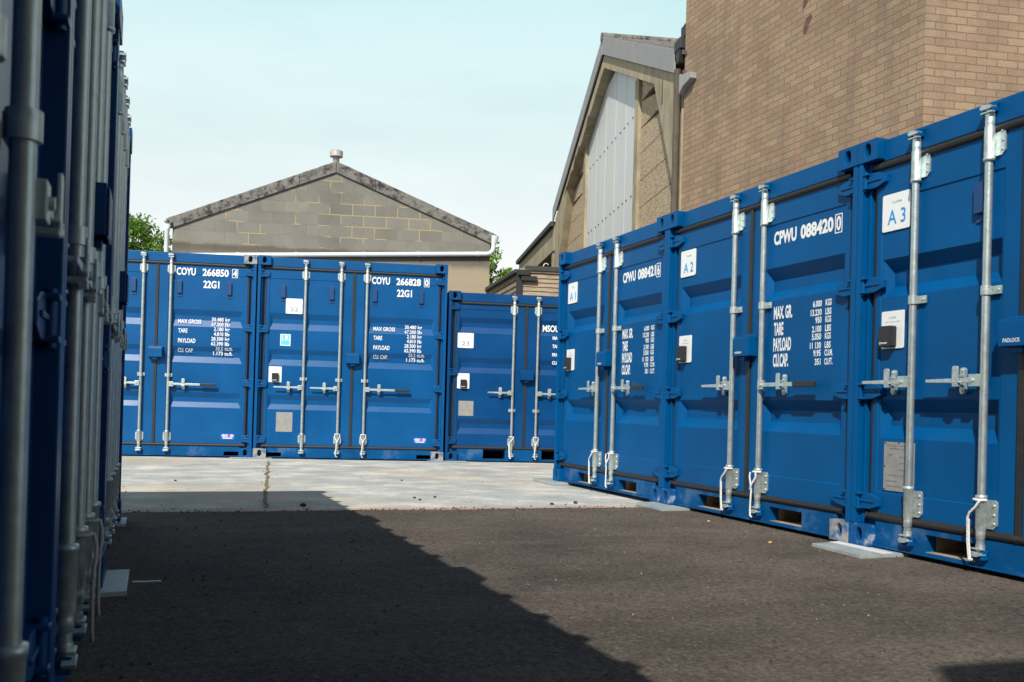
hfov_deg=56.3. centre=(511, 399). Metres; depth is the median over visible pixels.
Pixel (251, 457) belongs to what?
packer plate
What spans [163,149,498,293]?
block building
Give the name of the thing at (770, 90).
brick building
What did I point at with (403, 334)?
door
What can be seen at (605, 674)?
tarmac crumbs
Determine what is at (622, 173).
warehouse
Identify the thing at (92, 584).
cord
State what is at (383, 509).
dark grit
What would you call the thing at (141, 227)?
tree
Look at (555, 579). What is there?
pale grit
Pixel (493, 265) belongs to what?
tree
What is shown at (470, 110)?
sky
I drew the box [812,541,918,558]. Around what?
packer plate
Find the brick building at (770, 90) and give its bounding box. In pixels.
[679,0,1023,210]
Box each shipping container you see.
[0,0,72,681]
[52,0,121,681]
[103,7,132,575]
[122,250,257,456]
[253,255,447,460]
[443,290,557,461]
[553,214,667,501]
[660,145,858,542]
[848,91,1023,576]
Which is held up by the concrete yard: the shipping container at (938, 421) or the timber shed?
the timber shed
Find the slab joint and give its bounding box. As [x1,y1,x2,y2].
[263,461,269,507]
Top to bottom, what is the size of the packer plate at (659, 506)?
0.024 m
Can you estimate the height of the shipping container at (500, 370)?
2.260 m
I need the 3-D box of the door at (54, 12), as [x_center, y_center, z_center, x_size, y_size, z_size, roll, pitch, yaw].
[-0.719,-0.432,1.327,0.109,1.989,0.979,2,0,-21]
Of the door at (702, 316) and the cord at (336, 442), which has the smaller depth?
the door at (702, 316)
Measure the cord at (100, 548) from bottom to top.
0.300 m
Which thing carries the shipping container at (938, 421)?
on the asphalt
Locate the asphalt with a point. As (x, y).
(423, 638)
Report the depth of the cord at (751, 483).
6.29 m
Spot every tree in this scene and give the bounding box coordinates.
[128,213,171,251]
[489,241,512,284]
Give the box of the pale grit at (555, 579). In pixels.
[115,508,994,680]
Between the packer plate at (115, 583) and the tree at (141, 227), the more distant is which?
the tree at (141, 227)
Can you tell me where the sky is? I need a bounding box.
[119,0,686,281]
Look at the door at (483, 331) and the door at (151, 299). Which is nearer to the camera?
the door at (151, 299)
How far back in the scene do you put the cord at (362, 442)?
12.43 m
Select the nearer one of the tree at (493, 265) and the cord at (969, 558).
the cord at (969, 558)
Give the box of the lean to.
[516,221,554,268]
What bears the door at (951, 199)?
in the shipping container at (938, 421)
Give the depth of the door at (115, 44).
3.67 m
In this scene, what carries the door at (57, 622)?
in the shipping container at (88, 297)
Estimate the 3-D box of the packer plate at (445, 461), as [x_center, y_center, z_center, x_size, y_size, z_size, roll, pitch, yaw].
[-0.872,0.812,12.685,0.549,0.007,0.220,2,0,-9]
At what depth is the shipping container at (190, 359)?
12.17 m
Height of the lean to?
5.500 m
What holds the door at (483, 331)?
in the shipping container at (500, 370)
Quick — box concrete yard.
[121,455,706,512]
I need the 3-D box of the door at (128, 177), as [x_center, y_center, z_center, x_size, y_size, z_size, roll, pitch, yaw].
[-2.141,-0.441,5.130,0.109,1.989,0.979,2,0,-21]
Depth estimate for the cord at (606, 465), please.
8.36 m
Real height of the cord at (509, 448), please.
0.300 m
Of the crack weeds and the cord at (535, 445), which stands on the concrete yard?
the crack weeds
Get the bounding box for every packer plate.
[94,569,128,597]
[117,517,126,526]
[229,456,271,458]
[425,460,466,461]
[532,478,578,484]
[636,502,699,510]
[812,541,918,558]
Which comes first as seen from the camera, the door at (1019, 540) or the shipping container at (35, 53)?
the shipping container at (35, 53)
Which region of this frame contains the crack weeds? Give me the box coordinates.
[259,461,270,505]
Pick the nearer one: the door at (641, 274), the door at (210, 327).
the door at (641, 274)
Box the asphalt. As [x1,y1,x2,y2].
[63,507,1023,681]
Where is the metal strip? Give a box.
[132,580,160,582]
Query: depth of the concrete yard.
8.59 m
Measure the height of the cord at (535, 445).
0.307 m
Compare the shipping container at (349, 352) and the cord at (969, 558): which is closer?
the cord at (969, 558)
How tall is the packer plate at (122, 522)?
0.024 m
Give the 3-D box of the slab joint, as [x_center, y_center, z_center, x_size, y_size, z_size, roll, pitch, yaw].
[-2.338,0.748,9.124,0.059,0.001,5.180,2,0,-14]
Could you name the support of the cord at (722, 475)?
attached to the shipping container at (760, 327)
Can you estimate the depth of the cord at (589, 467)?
8.70 m
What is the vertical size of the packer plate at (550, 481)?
0.024 m
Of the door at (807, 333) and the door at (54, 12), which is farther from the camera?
the door at (807, 333)
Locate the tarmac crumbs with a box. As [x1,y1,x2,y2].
[90,508,1019,681]
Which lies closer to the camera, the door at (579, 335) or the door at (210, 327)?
the door at (579, 335)
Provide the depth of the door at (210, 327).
12.20 m
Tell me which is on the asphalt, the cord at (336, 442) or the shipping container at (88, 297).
the shipping container at (88, 297)
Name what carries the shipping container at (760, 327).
on the asphalt
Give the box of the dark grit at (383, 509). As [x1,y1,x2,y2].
[128,504,640,515]
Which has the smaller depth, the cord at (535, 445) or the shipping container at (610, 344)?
the shipping container at (610, 344)
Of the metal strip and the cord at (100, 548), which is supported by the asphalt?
the metal strip
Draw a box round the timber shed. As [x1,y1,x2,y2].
[485,263,558,296]
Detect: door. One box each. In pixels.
[0,0,70,681]
[55,0,76,654]
[99,39,118,531]
[119,161,130,485]
[122,259,159,444]
[152,261,253,446]
[256,266,355,448]
[350,271,444,450]
[448,301,527,449]
[523,304,557,450]
[555,252,611,472]
[603,234,664,481]
[663,206,754,496]
[743,171,853,514]
[854,116,1023,543]
[1015,489,1023,545]
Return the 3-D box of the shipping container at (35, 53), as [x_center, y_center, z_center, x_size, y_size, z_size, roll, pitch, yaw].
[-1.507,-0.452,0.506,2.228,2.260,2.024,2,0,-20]
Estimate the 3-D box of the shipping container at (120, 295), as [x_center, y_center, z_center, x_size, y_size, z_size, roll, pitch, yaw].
[-2.929,-0.462,4.309,2.228,2.260,2.024,2,0,-20]
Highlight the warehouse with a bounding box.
[552,23,687,266]
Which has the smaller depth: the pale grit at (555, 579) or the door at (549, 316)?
the pale grit at (555, 579)
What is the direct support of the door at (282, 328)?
in the shipping container at (349, 352)
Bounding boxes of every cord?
[76,531,98,641]
[85,517,103,616]
[334,434,339,456]
[360,434,365,457]
[508,437,513,458]
[533,437,538,459]
[588,451,596,483]
[605,453,613,487]
[720,467,731,509]
[749,471,760,517]
[966,498,986,560]
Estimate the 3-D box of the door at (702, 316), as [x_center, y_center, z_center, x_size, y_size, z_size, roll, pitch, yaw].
[1.437,-0.330,6.977,0.109,1.989,1.085,2,0,-20]

